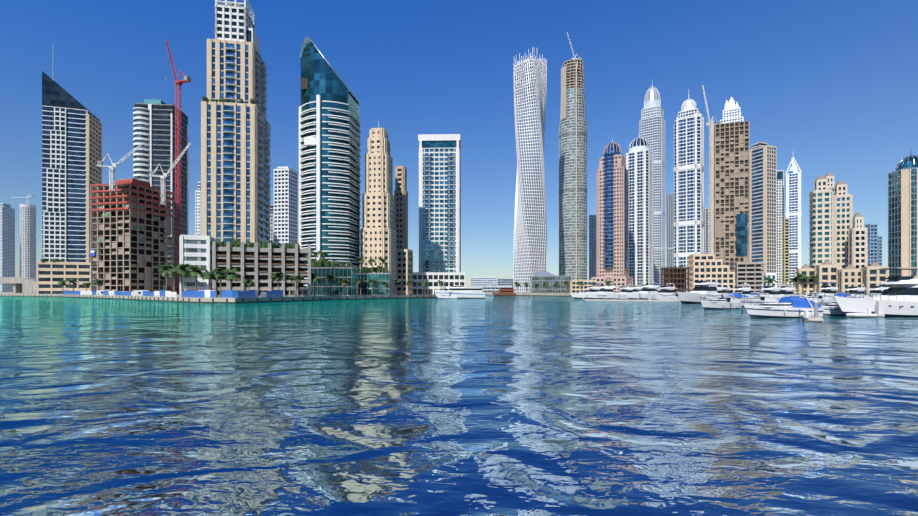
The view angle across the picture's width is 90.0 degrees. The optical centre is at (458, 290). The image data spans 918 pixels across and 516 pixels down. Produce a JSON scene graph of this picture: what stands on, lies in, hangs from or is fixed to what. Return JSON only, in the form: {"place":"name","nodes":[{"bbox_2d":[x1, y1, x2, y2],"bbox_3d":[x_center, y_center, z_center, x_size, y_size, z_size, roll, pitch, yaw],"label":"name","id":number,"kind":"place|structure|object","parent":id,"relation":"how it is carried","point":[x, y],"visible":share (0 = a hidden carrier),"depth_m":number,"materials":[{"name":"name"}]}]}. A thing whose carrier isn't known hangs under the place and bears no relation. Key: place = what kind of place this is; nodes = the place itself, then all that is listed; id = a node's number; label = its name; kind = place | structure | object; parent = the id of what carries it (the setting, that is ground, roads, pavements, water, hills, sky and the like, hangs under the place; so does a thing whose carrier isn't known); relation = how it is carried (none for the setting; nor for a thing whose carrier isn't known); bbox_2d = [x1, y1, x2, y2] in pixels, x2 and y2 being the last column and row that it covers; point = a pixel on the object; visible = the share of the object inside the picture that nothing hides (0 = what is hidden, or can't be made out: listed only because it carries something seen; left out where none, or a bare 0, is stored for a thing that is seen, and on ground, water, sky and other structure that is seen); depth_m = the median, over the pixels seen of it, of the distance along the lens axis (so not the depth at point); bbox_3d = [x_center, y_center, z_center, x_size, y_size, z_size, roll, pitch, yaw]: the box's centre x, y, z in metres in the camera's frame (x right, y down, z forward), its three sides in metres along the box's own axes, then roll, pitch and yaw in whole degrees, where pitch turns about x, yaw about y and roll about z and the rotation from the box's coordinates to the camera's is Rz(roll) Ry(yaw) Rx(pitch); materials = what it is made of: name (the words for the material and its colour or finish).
{"place":"outdoors","nodes":[
{"label":"outdoors","id":0,"kind":"place"},
{"bbox_2d":[0,292,435,301],"bbox_3d":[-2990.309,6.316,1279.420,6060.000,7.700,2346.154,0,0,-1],"label":"quay land","id":1,"kind":"structure","parent":0,"point":[217,299],"depth_m":199.32,"materials":[{"name":"grey concrete"}]},
{"bbox_2d":[0,203,14,291],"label":"tower","id":2,"kind":"structure","parent":1,"relation":"on","point":[7,240],"depth_m":1126.74,"materials":[{"name":"grey glass"}]},
{"bbox_2d":[20,204,35,278],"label":"tower","id":3,"kind":"structure","parent":1,"relation":"on","point":[27,240],"depth_m":975.24,"materials":[{"name":"grey glass"}]},
{"bbox_2d":[37,53,101,293],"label":"skyscraper","id":4,"kind":"structure","parent":1,"relation":"on","point":[71,144],"depth_m":364.10,"materials":[{"name":"white glass"}]},
{"bbox_2d":[90,178,172,291],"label":"building under construction","id":5,"kind":"structure","parent":1,"relation":"on","point":[132,226],"depth_m":273.78,"materials":[{"name":"concrete"}]},
{"bbox_2d":[96,143,143,190],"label":"tower crane","id":6,"kind":"object","parent":5,"relation":"on","point":[111,169],"visible":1,"depth_m":258.27,"materials":[{"name":"paint"}]},
{"bbox_2d":[150,143,191,204],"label":"tower crane","id":7,"kind":"object","parent":5,"relation":"on","point":[163,181],"visible":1,"depth_m":281.95,"materials":[{"name":"paint"}]},
{"bbox_2d":[133,99,188,293],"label":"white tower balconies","id":8,"kind":"structure","parent":1,"relation":"on","point":[154,127],"depth_m":330.63,"materials":[{"name":"clear glass"}]},
{"bbox_2d":[157,264,173,290],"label":"palm","id":9,"kind":"object","parent":1,"relation":"on","point":[164,270],"visible":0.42,"depth_m":190.37,"materials":[{"name":"green plant"}]},
{"bbox_2d":[162,264,182,291],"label":"palm","id":10,"kind":"object","parent":1,"relation":"on","point":[170,266],"visible":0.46,"depth_m":181.45,"materials":[{"name":"green plant"}]},
{"bbox_2d":[63,290,282,297],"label":"construction fence","id":11,"kind":"object","parent":1,"relation":"on","point":[244,293],"visible":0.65,"depth_m":175.51,"materials":[{"name":"white paint"}]},
{"bbox_2d":[165,41,190,293],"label":"tower crane","id":12,"kind":"object","parent":1,"relation":"on","point":[187,79],"visible":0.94,"depth_m":301.52,"materials":[{"name":"paint"}]},
{"bbox_2d":[167,264,190,296],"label":"palm","id":13,"kind":"object","parent":1,"relation":"on","point":[180,270],"visible":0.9,"depth_m":178.46,"materials":[{"name":"green plant"}]},
{"bbox_2d":[185,266,207,290],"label":"palm","id":14,"kind":"object","parent":1,"relation":"on","point":[196,271],"visible":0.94,"depth_m":169.56,"materials":[{"name":"green plant"}]},
{"bbox_2d":[195,182,200,234],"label":"tower","id":15,"kind":"structure","parent":1,"relation":"on","point":[198,212],"depth_m":512.07,"materials":[{"name":"white glass"}]},
{"bbox_2d":[200,268,220,289],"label":"palm","id":16,"kind":"object","parent":1,"relation":"on","point":[210,275],"visible":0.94,"depth_m":169.47,"materials":[{"name":"green plant"}]},
{"bbox_2d":[1,280,436,302],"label":"quay fenders","id":17,"kind":"object","parent":1,"relation":"on","point":[257,301],"visible":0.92,"depth_m":198.26,"materials":[{"name":"rubber"}]},
{"bbox_2d":[212,269,230,297],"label":"palm","id":18,"kind":"object","parent":1,"relation":"on","point":[219,275],"visible":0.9,"depth_m":167.62,"materials":[{"name":"green plant"}]},
{"bbox_2d":[222,268,242,289],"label":"palm","id":19,"kind":"object","parent":1,"relation":"on","point":[232,274],"visible":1,"depth_m":164.41,"materials":[{"name":"green plant"}]},
{"bbox_2d":[201,0,270,246],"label":"skyscraper","id":20,"kind":"structure","parent":1,"relation":"on","point":[235,165],"depth_m":230.63,"materials":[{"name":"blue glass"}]},
{"bbox_2d":[179,235,310,296],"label":"podium parking terraces","id":21,"kind":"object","parent":1,"relation":"on","point":[256,262],"visible":0.92,"depth_m":192.18,"materials":[{"name":"concrete"}]},
{"bbox_2d":[243,279,255,289],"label":"palm","id":22,"kind":"object","parent":1,"relation":"on","point":[248,282],"visible":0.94,"depth_m":167.60,"materials":[{"name":"green plant"}]},
{"bbox_2d":[270,204,273,241],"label":"tower","id":23,"kind":"structure","parent":1,"relation":"on","point":[272,222],"depth_m":473.74,"materials":[{"name":"white concrete"}]},
{"bbox_2d":[267,272,287,289],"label":"palm","id":24,"kind":"object","parent":1,"relation":"on","point":[277,275],"visible":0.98,"depth_m":183.00,"materials":[{"name":"green plant"}]},
{"bbox_2d":[274,166,297,245],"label":"skyscraper","id":25,"kind":"structure","parent":1,"relation":"on","point":[286,205],"depth_m":420.60,"materials":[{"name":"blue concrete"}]},
{"bbox_2d":[289,275,305,296],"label":"palm","id":26,"kind":"object","parent":1,"relation":"on","point":[296,279],"visible":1,"depth_m":192.68,"materials":[{"name":"green plant"}]},
{"bbox_2d":[311,273,322,295],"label":"palm","id":27,"kind":"object","parent":1,"relation":"on","point":[315,278],"visible":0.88,"depth_m":201.45,"materials":[{"name":"green plant"}]},
{"bbox_2d":[299,37,360,286],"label":"skyscraper","id":28,"kind":"structure","parent":1,"relation":"on","point":[329,170],"depth_m":242.84,"materials":[{"name":"blue glass"}]},
{"bbox_2d":[323,275,338,295],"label":"palm","id":29,"kind":"object","parent":1,"relation":"on","point":[330,279],"visible":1,"depth_m":214.56,"materials":[{"name":"green plant"}]},
{"bbox_2d":[311,258,357,295],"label":"glass building","id":30,"kind":"structure","parent":1,"relation":"on","point":[321,268],"depth_m":229.67,"materials":[{"name":"glass"}]},
{"bbox_2d":[358,266,390,294],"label":"glass building","id":31,"kind":"structure","parent":1,"relation":"on","point":[366,274],"depth_m":244.29,"materials":[{"name":"glass"}]},
{"bbox_2d":[360,127,396,294],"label":"skyscraper","id":32,"kind":"structure","parent":1,"relation":"on","point":[378,234],"depth_m":256.61,"materials":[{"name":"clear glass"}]},
{"bbox_2d":[394,166,407,248],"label":"beige tower","id":33,"kind":"structure","parent":1,"relation":"on","point":[401,208],"depth_m":295.96,"materials":[{"name":"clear glass"}]},
{"bbox_2d":[397,249,412,294],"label":"beige building","id":34,"kind":"structure","parent":1,"relation":"on","point":[405,265],"depth_m":271.22,"materials":[{"name":"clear glass"}]},
{"bbox_2d":[413,272,464,294],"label":"low-rise building","id":35,"kind":"structure","parent":1,"relation":"on","point":[450,279],"depth_m":293.79,"materials":[{"name":"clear glass"}]},
{"bbox_2d":[418,134,460,271],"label":"skyscraper","id":36,"kind":"structure","parent":1,"relation":"on","point":[439,203],"depth_m":323.11,"materials":[{"name":"teal glass"}]},
{"bbox_2d":[0,294,917,515],"bbox_3d":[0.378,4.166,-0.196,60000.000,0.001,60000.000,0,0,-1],"label":"water","id":37,"kind":"structure","parent":0,"point":[490,405],"depth_m":16.11,"materials":[{"name":"blue liquid"}]},
{"bbox_2d":[436,292,457,298],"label":"boat","id":38,"kind":"object","parent":37,"relation":"on","point":[450,296],"visible":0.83,"depth_m":241.09,"materials":[{"name":"white"}]},
{"bbox_2d":[435,285,485,297],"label":"yacht","id":39,"kind":"object","parent":37,"relation":"on","point":[459,291],"visible":0.83,"depth_m":255.16,"materials":[{"name":"white plastic"}]},
{"bbox_2d":[492,288,515,295],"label":"boat","id":40,"kind":"object","parent":37,"relation":"on","point":[505,292],"visible":0.94,"depth_m":379.59,"materials":[{"name":"brown wood"}]},
{"bbox_2d":[570,282,601,298],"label":"yacht","id":41,"kind":"object","parent":37,"relation":"on","point":[578,295],"visible":0.56,"depth_m":242.04,"materials":[{"name":"white plastic"}]},
{"bbox_2d":[579,283,614,298],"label":"yacht","id":42,"kind":"object","parent":37,"relation":"on","point":[594,295],"visible":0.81,"depth_m":234.48,"materials":[{"name":"white plastic"}]},
{"bbox_2d":[605,284,634,298],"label":"yacht","id":43,"kind":"object","parent":37,"relation":"on","point":[615,295],"visible":0.79,"depth_m":221.09,"materials":[{"name":"white plastic"}]},
{"bbox_2d":[621,282,658,298],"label":"yacht","id":44,"kind":"object","parent":37,"relation":"on","point":[646,288],"visible":0.65,"depth_m":221.46,"materials":[{"name":"white plastic"}]},
{"bbox_2d":[639,284,662,298],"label":"yacht","id":45,"kind":"object","parent":37,"relation":"on","point":[644,296],"visible":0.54,"depth_m":220.32,"materials":[{"name":"white plastic"}]},
{"bbox_2d":[648,283,677,299],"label":"yacht","id":46,"kind":"object","parent":37,"relation":"on","point":[667,290],"visible":0.62,"depth_m":200.05,"materials":[{"name":"white plastic"}]},
{"bbox_2d":[655,292,679,299],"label":"boat","id":47,"kind":"object","parent":37,"relation":"on","point":[675,296],"visible":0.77,"depth_m":189.74,"materials":[{"name":"white plastic"}]},
{"bbox_2d":[677,277,724,303],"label":"yacht","id":48,"kind":"object","parent":37,"relation":"on","point":[702,289],"visible":0.85,"depth_m":152.67,"materials":[{"name":"white plastic"}]},
{"bbox_2d":[700,294,743,308],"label":"boat","id":49,"kind":"object","parent":37,"relation":"on","point":[723,303],"visible":0.92,"depth_m":104.55,"materials":[{"name":"white plastic"}]},
{"bbox_2d":[719,284,729,293],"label":"yacht","id":50,"kind":"object","parent":37,"relation":"on","point":[726,290],"visible":0.12,"depth_m":201.44,"materials":[{"name":"white plastic"}]},
{"bbox_2d":[705,292,749,299],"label":"boat","id":51,"kind":"object","parent":37,"relation":"on","point":[736,294],"visible":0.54,"depth_m":142.87,"materials":[{"name":"white plastic"}]},
{"bbox_2d":[583,294,884,321],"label":"marina pontoons","id":52,"kind":"object","parent":37,"relation":"in","point":[806,316],"visible":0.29,"depth_m":72.17,"materials":[{"name":"metal"}]},
{"bbox_2d":[725,283,755,296],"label":"yacht","id":53,"kind":"object","parent":37,"relation":"on","point":[745,291],"visible":0.27,"depth_m":167.46,"materials":[{"name":"white plastic"}]},
{"bbox_2d":[729,293,778,306],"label":"yacht","id":54,"kind":"object","parent":37,"relation":"on","point":[755,298],"visible":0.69,"depth_m":117.31,"materials":[{"name":"white plastic"}]},
{"bbox_2d":[750,282,785,300],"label":"yacht","id":55,"kind":"object","parent":37,"relation":"on","point":[773,292],"visible":0.65,"depth_m":148.83,"materials":[{"name":"white plastic"}]},
{"bbox_2d":[743,291,827,317],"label":"boat","id":56,"kind":"object","parent":37,"relation":"on","point":[790,306],"visible":0.92,"depth_m":70.85,"materials":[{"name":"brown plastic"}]},
{"bbox_2d":[777,283,796,295],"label":"yacht","id":57,"kind":"object","parent":37,"relation":"on","point":[787,290],"visible":0.15,"depth_m":160.79,"materials":[{"name":"white plastic"}]},
{"bbox_2d":[795,293,832,303],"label":"cruiser","id":58,"kind":"object","parent":37,"relation":"on","point":[828,300],"visible":0.38,"depth_m":143.45,"materials":[{"name":"white plastic"}]},
{"bbox_2d":[811,282,837,296],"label":"yacht","id":59,"kind":"object","parent":37,"relation":"on","point":[828,291],"visible":0.56,"depth_m":175.24,"materials":[{"name":"white plastic"}]},
{"bbox_2d":[826,292,853,302],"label":"cruiser","id":60,"kind":"object","parent":37,"relation":"on","point":[841,294],"visible":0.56,"depth_m":154.83,"materials":[{"name":"white plastic"}]},
{"bbox_2d":[819,296,861,315],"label":"boat","id":61,"kind":"object","parent":37,"relation":"on","point":[832,309],"visible":0.35,"depth_m":76.84,"materials":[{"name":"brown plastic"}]},
{"bbox_2d":[836,283,866,295],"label":"yacht","id":62,"kind":"object","parent":37,"relation":"on","point":[853,289],"visible":0.21,"depth_m":168.14,"materials":[{"name":"white plastic"}]},
{"bbox_2d":[846,311,875,316],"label":"inflatable tender","id":63,"kind":"object","parent":37,"relation":"on","point":[872,314],"visible":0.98,"depth_m":72.17,"materials":[{"name":"white rubber"}]},
{"bbox_2d":[855,282,887,297],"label":"yacht","id":64,"kind":"object","parent":37,"relation":"on","point":[875,289],"visible":0.35,"depth_m":154.95,"materials":[{"name":"white plastic"}]},
{"bbox_2d":[834,268,917,316],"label":"yacht","id":65,"kind":"object","parent":37,"relation":"on","point":[899,298],"visible":0.96,"depth_m":73.50,"materials":[{"name":"white plastic"}]},
{"bbox_2d":[0,0,917,288],"label":"sky","id":66,"kind":"structure","parent":0,"point":[832,85],"materials":[{"name":"blue"}]},
{"bbox_2d":[490,291,570,295],"bbox_3d":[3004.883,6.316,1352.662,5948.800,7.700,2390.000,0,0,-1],"label":"quay land","id":67,"kind":"structure","parent":0,"point":[563,294],"depth_m":388.14,"materials":[{"name":"grey concrete"}]},
{"bbox_2d":[470,278,496,285],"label":"building","id":68,"kind":"structure","parent":67,"relation":"on","point":[483,281],"depth_m":1484.16,"materials":[{"name":"white concrete"}]},
{"bbox_2d":[470,286,511,291],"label":"building","id":69,"kind":"structure","parent":67,"relation":"on","point":[490,288],"depth_m":888.94,"materials":[{"name":"white glass"}]},
{"bbox_2d":[497,279,512,287],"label":"building","id":70,"kind":"structure","parent":67,"relation":"on","point":[504,282],"depth_m":1293.26,"materials":[{"name":"grey glass"}]},
{"bbox_2d":[514,47,546,292],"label":"twisted skyscraper","id":71,"kind":"structure","parent":67,"relation":"on","point":[530,218],"depth_m":547.21,"materials":[{"name":"white glass"}]},
{"bbox_2d":[516,285,569,295],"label":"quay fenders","id":72,"kind":"object","parent":67,"relation":"on","point":[534,294],"visible":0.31,"depth_m":381.54,"materials":[{"name":"rubber"}]},
{"bbox_2d":[531,272,570,292],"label":"building","id":73,"kind":"structure","parent":67,"relation":"on","point":[542,277],"depth_m":461.92,"materials":[{"name":"glass"}]},
{"bbox_2d":[559,59,586,279],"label":"skyscraper","id":74,"kind":"structure","parent":67,"relation":"on","point":[573,193],"depth_m":639.23,"materials":[{"name":"grey glass"}]},
{"bbox_2d":[570,280,595,292],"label":"beige building","id":75,"kind":"structure","parent":67,"relation":"on","point":[574,286],"depth_m":436.50,"materials":[{"name":"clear glass"}]},
{"bbox_2d":[589,215,595,279],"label":"tower","id":76,"kind":"structure","parent":67,"relation":"on","point":[592,245],"depth_m":757.89,"materials":[{"name":"grey glass"}]},
{"bbox_2d":[591,137,632,292],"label":"skyscraper","id":77,"kind":"structure","parent":67,"relation":"on","point":[612,217],"depth_m":440.62,"materials":[{"name":"clear glass"}]},
{"bbox_2d":[625,137,653,286],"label":"skyscraper","id":78,"kind":"structure","parent":67,"relation":"on","point":[639,161],"depth_m":512.85,"materials":[{"name":"metal"}]},
{"bbox_2d":[639,84,664,287],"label":"skyscraper","id":79,"kind":"structure","parent":67,"relation":"on","point":[652,126],"depth_m":648.31,"materials":[{"name":"white glass"}]},
{"bbox_2d":[667,193,673,266],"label":"skyscraper","id":80,"kind":"structure","parent":67,"relation":"on","point":[670,226],"depth_m":720.85,"materials":[{"name":"grey glass"}]},
{"bbox_2d":[661,267,689,293],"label":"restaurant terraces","id":81,"kind":"object","parent":67,"relation":"on","point":[678,277],"visible":0.67,"depth_m":328.70,"materials":[{"name":"brown"}]},
{"bbox_2d":[673,94,703,266],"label":"skyscraper","id":82,"kind":"structure","parent":67,"relation":"on","point":[688,171],"depth_m":464.84,"materials":[{"name":"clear glass"}]},
{"bbox_2d":[704,208,708,253],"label":"tower","id":83,"kind":"structure","parent":67,"relation":"on","point":[706,230],"depth_m":641.68,"materials":[{"name":"grey concrete"}]},
{"bbox_2d":[688,254,734,292],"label":"stepped building terraces","id":84,"kind":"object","parent":67,"relation":"on","point":[701,266],"visible":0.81,"depth_m":315.87,"materials":[{"name":"beige concrete"}]},
{"bbox_2d":[702,85,720,253],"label":"crane","id":85,"kind":"object","parent":67,"relation":"on","point":[709,122],"visible":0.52,"depth_m":394.75,"materials":[{"name":"paint"}]},
{"bbox_2d":[711,120,749,284],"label":"skyscraper","id":86,"kind":"structure","parent":67,"relation":"on","point":[730,175],"depth_m":383.58,"materials":[{"name":"brown concrete"}]},
{"bbox_2d":[720,97,743,123],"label":"building crown","id":87,"kind":"object","parent":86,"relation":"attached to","point":[731,112],"visible":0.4,"depth_m":597.47,"materials":[{"name":"white concrete"}]},
{"bbox_2d":[733,262,764,292],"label":"parking deck","id":88,"kind":"structure","parent":67,"relation":"on","point":[747,273],"depth_m":334.57,"materials":[{"name":"concrete"}]},
{"bbox_2d":[750,142,776,292],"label":"skyscraper","id":89,"kind":"structure","parent":67,"relation":"on","point":[763,201],"depth_m":438.88,"materials":[{"name":"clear glass"}]},
{"bbox_2d":[762,273,776,292],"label":"low-rise building","id":90,"kind":"structure","parent":67,"relation":"on","point":[773,276],"depth_m":300.97,"materials":[{"name":"teal concrete"}]},
{"bbox_2d":[777,170,783,285],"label":"skyscraper","id":91,"kind":"structure","parent":67,"relation":"on","point":[780,195],"depth_m":622.39,"materials":[{"name":"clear glass"}]},
{"bbox_2d":[782,218,788,286],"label":"ochre tower","id":92,"kind":"structure","parent":67,"relation":"on","point":[785,249],"depth_m":523.73,"materials":[{"name":"beige concrete"}]},
{"bbox_2d":[785,156,801,291],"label":"skyscraper","id":93,"kind":"structure","parent":67,"relation":"on","point":[793,213],"depth_m":600.30,"materials":[{"name":"white glass"}]},
{"bbox_2d":[792,272,812,294],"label":"palm","id":94,"kind":"object","parent":67,"relation":"on","point":[801,277],"visible":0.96,"depth_m":235.31,"materials":[{"name":"green plant"}]},
{"bbox_2d":[795,264,814,294],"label":"building","id":95,"kind":"structure","parent":67,"relation":"on","point":[806,269],"depth_m":235.77,"materials":[{"name":"beige concrete"}]},
{"bbox_2d":[809,175,833,267],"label":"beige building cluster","id":96,"kind":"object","parent":67,"relation":"on","point":[821,242],"visible":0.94,"depth_m":274.73,"materials":[{"name":"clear glass"}]},
{"bbox_2d":[825,172,834,194],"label":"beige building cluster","id":97,"kind":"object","parent":96,"relation":"attached to","point":[829,176],"visible":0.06,"depth_m":301.69,"materials":[{"name":"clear glass"}]},
{"bbox_2d":[815,260,839,293],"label":"building","id":98,"kind":"structure","parent":67,"relation":"on","point":[825,271],"depth_m":227.91,"materials":[{"name":"beige concrete"}]},
{"bbox_2d":[833,181,852,268],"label":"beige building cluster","id":99,"kind":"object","parent":67,"relation":"on","point":[842,209],"visible":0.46,"depth_m":284.88,"materials":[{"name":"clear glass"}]},
{"bbox_2d":[836,265,860,293],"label":"building","id":100,"kind":"structure","parent":67,"relation":"on","point":[847,276],"depth_m":219.97,"materials":[{"name":"beige concrete"}]},
{"bbox_2d":[848,213,867,268],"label":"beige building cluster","id":101,"kind":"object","parent":67,"relation":"on","point":[858,245],"visible":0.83,"depth_m":271.20,"materials":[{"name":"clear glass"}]},
{"bbox_2d":[865,223,877,265],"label":"building","id":102,"kind":"structure","parent":67,"relation":"on","point":[872,242],"depth_m":473.35,"materials":[{"name":"blue glass"}]},
{"bbox_2d":[861,262,888,294],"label":"building","id":103,"kind":"structure","parent":67,"relation":"on","point":[869,278],"depth_m":212.15,"materials":[{"name":"beige concrete"}]},
{"bbox_2d":[878,236,881,265],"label":"skyscraper","id":104,"kind":"structure","parent":67,"relation":"on","point":[880,250],"depth_m":525.89,"materials":[{"name":"blue glass"}]},
{"bbox_2d":[888,150,917,284],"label":"skyscraper","id":105,"kind":"structure","parent":67,"relation":"on","point":[903,215],"depth_m":264.93,"materials":[{"name":"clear glass"}]},
{"label":"seabed","id":106,"kind":"structure","parent":0,"visible":0},
{"bbox_2d":[0,277,36,292],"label":"bridge","id":107,"kind":"structure","parent":106,"relation":"on","point":[23,285],"depth_m":504.35,"materials":[{"name":"concrete"}]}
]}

